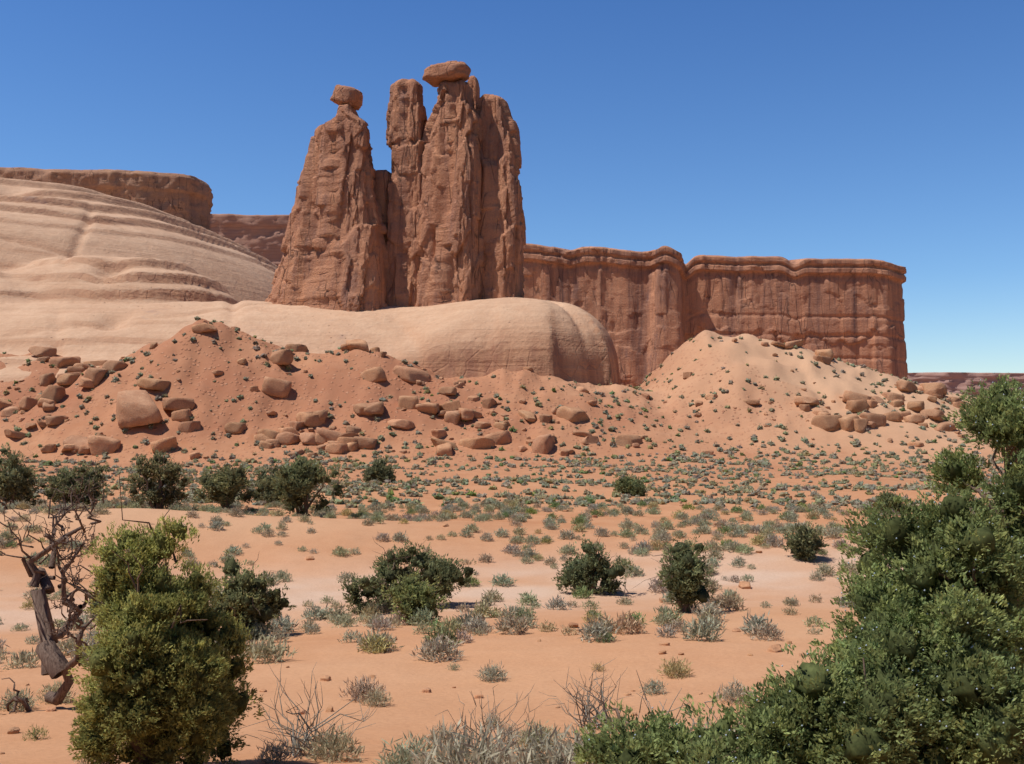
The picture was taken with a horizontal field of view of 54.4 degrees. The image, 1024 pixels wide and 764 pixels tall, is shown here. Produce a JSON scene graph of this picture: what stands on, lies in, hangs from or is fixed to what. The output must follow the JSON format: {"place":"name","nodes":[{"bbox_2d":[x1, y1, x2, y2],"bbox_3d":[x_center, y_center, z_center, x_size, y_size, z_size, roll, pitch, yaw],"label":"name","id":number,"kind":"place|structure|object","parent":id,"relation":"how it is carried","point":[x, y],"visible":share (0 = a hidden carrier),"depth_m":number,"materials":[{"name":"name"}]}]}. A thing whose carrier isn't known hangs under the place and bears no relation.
{"place":"outdoors","nodes":[
{"label":"outdoors","id":0,"kind":"place"},
{"bbox_2d":[210,214,288,265],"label":"mesa","id":1,"kind":"structure","parent":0,"point":[262,235],"depth_m":823.56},
{"bbox_2d":[0,178,620,384],"bbox_3d":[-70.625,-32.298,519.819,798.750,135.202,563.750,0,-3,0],"label":"slickrock terrain","id":2,"kind":"structure","parent":0,"point":[86,274],"depth_m":307.87,"materials":[{"name":"beige stone"}]},
{"bbox_2d":[0,167,212,230],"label":"mesa","id":3,"kind":"structure","parent":2,"relation":"on","point":[189,198],"depth_m":510.26,"materials":[{"name":"brown stone"}]},
{"bbox_2d":[265,104,388,311],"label":"rock spire","id":4,"kind":"structure","parent":2,"relation":"on","point":[334,250],"depth_m":318.32,"materials":[{"name":"stone"}]},
{"bbox_2d":[330,84,362,109],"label":"caprock","id":5,"kind":"structure","parent":4,"relation":"on","point":[351,96],"depth_m":323.30,"materials":[{"name":"stone"}]},
{"bbox_2d":[385,79,426,306],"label":"rock pillar","id":6,"kind":"structure","parent":2,"relation":"on","point":[406,117],"depth_m":322.84,"materials":[{"name":"brown stone"}]},
{"bbox_2d":[414,80,484,306],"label":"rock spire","id":7,"kind":"structure","parent":2,"relation":"on","point":[449,239],"depth_m":317.98,"materials":[{"name":"brown stone"}]},
{"bbox_2d":[422,61,470,86],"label":"balanced rock","id":8,"kind":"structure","parent":7,"relation":"on","point":[435,75],"depth_m":321.90,"materials":[{"name":"stone"}]},
{"bbox_2d":[468,76,479,108],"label":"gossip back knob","id":9,"kind":"object","parent":7,"relation":"on","point":[473,83],"visible":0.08,"depth_m":333.16,"materials":[{"name":"stone"}]},
{"bbox_2d":[475,94,525,298],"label":"rock spire","id":10,"kind":"structure","parent":2,"relation":"on","point":[502,228],"depth_m":320.44,"materials":[{"name":"brown stone"}]},
{"bbox_2d":[523,243,907,386],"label":"cliff wall","id":11,"kind":"structure","parent":2,"relation":"on","point":[650,311],"depth_m":418.71,"materials":[{"name":"brown stone"}]},
{"bbox_2d":[374,170,390,241],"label":"rock wall","id":12,"kind":"structure","parent":0,"point":[382,179],"depth_m":326.29,"materials":[{"name":"brown stone"}]},
{"bbox_2d":[0,318,1005,763],"bbox_3d":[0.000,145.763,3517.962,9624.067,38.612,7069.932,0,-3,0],"label":"terrain","id":13,"kind":"structure","parent":0,"point":[530,664],"depth_m":70.67,"materials":[{"name":"orange sand"}]},
{"bbox_2d":[0,440,61,509],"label":"juniper","id":14,"kind":"object","parent":13,"relation":"on","point":[16,483],"visible":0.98,"depth_m":92.11,"materials":[{"name":"green plant"}]},
{"bbox_2d":[0,460,151,714],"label":"dead tree","id":15,"kind":"object","parent":13,"relation":"on","point":[55,664],"visible":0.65,"depth_m":20.79,"materials":[{"name":"grey wood"}]},
{"bbox_2d":[40,458,112,507],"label":"juniper","id":16,"kind":"object","parent":13,"relation":"on","point":[66,477],"visible":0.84,"depth_m":94.44,"materials":[{"name":"green plant"}]},
{"bbox_2d":[81,572,149,617],"bbox_3d":[-16.872,9.084,44.013,3.924,3.410,3.131,0,-3,0],"label":"juniper","id":17,"kind":"object","parent":13,"relation":"on","point":[95,605],"visible":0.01,"depth_m":43.07,"materials":[{"name":"green plant"}]},
{"bbox_2d":[51,475,265,763],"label":"juniper","id":18,"kind":"object","parent":13,"relation":"on","point":[164,673],"visible":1,"depth_m":12.26,"materials":[{"name":"green plant"}]},
{"bbox_2d":[122,448,195,508],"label":"juniper","id":19,"kind":"object","parent":13,"relation":"on","point":[168,475],"visible":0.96,"depth_m":89.37,"materials":[{"name":"green plant"}]},
{"bbox_2d":[178,454,267,508],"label":"juniper","id":20,"kind":"object","parent":13,"relation":"on","point":[224,486],"visible":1,"depth_m":90.27,"materials":[{"name":"green plant"}]},
{"bbox_2d":[209,547,295,638],"bbox_3d":[-9.552,7.678,35.598,3.846,3.442,3.115,2,-3,-34],"label":"juniper","id":21,"kind":"object","parent":13,"relation":"on","point":[259,601],"visible":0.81,"depth_m":35.31,"materials":[{"name":"green plant"}]},
{"bbox_2d":[250,463,286,503],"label":"juniper","id":22,"kind":"object","parent":13,"relation":"on","point":[266,478],"visible":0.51,"depth_m":102.31,"materials":[{"name":"green plant"}]},
{"bbox_2d":[270,448,349,516],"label":"juniper","id":23,"kind":"object","parent":13,"relation":"on","point":[302,477],"visible":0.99,"depth_m":82.78,"materials":[{"name":"green plant"}]},
{"bbox_2d":[362,454,396,481],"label":"bush","id":24,"kind":"object","parent":13,"relation":"on","point":[379,470],"visible":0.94,"depth_m":148.54,"materials":[{"name":"green plant"}]},
{"bbox_2d":[338,537,476,614],"bbox_3d":[-4.625,8.999,46.326,7.235,3.935,4.535,2,-3,-39],"label":"juniper","id":25,"kind":"object","parent":13,"relation":"on","point":[388,569],"visible":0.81,"depth_m":46.44,"materials":[{"name":"green plant"}]},
{"bbox_2d":[381,570,448,625],"bbox_3d":[-3.865,8.644,39.617,2.787,2.451,3.268,0,-3,0],"label":"bush","id":26,"kind":"object","parent":13,"relation":"on","point":[408,595],"visible":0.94,"depth_m":39.12,"materials":[{"name":"green plant"}]},
{"bbox_2d":[57,554,849,763],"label":"dry twigs","id":27,"kind":"object","parent":13,"relation":"on","point":[307,736],"visible":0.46,"depth_m":14.95,"materials":[{"name":"plant"}]},
{"bbox_2d":[0,321,970,761],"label":"talus boulders","id":28,"kind":"object","parent":13,"relation":"on","point":[136,409],"visible":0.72,"depth_m":243.58,"materials":[{"name":"brown stone"}]},
{"bbox_2d":[0,497,997,763],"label":"sagebrush","id":29,"kind":"object","parent":13,"relation":"on","point":[470,623],"visible":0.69,"depth_m":38.53,"materials":[{"name":"green plant"}]},
{"bbox_2d":[0,316,1004,509],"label":"sagebrush","id":30,"kind":"object","parent":13,"relation":"on","point":[369,487],"visible":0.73,"depth_m":181.78,"materials":[{"name":"green plant"}]},
{"bbox_2d":[551,531,635,594],"bbox_3d":[4.126,9.400,51.645,4.454,3.512,3.260,-2,-3,32],"label":"bush","id":31,"kind":"object","parent":13,"relation":"on","point":[587,567],"visible":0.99,"depth_m":51.09,"materials":[{"name":"green plant"}]},
{"bbox_2d":[610,470,647,496],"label":"bush","id":32,"kind":"object","parent":13,"relation":"on","point":[631,486],"visible":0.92,"depth_m":116.77,"materials":[{"name":"green plant"}]},
{"bbox_2d":[635,532,718,612],"bbox_3d":[6.970,7.810,40.735,3.181,3.450,2.668,1,-3,-30],"label":"bush","id":33,"kind":"object","parent":13,"relation":"on","point":[683,573],"visible":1,"depth_m":40.24,"materials":[{"name":"green plant"}]},
{"bbox_2d":[572,372,1023,763],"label":"juniper","id":34,"kind":"object","parent":13,"relation":"on","point":[925,665],"visible":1,"depth_m":4.87,"materials":[{"name":"green plant"}]},
{"bbox_2d":[775,521,832,561],"bbox_3d":[17.449,9.655,59.869,2.935,2.844,3.032,2,-3,-42],"label":"bush","id":35,"kind":"object","parent":13,"relation":"on","point":[804,543],"visible":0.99,"depth_m":59.27,"materials":[{"name":"green plant"}]},
{"bbox_2d":[874,487,904,515],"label":"bush","id":36,"kind":"object","parent":13,"relation":"on","point":[887,496],"visible":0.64,"depth_m":91.12,"materials":[{"name":"green plant"}]},
{"bbox_2d":[907,372,1023,398],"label":"mesa","id":37,"kind":"structure","parent":13,"relation":"on","point":[955,382],"depth_m":1460.62,"materials":[{"name":"brown stone"}]},
{"bbox_2d":[0,0,1023,372],"label":"sky","id":38,"kind":"structure","parent":0,"point":[892,131],"materials":[{"name":"blue"}]}
]}

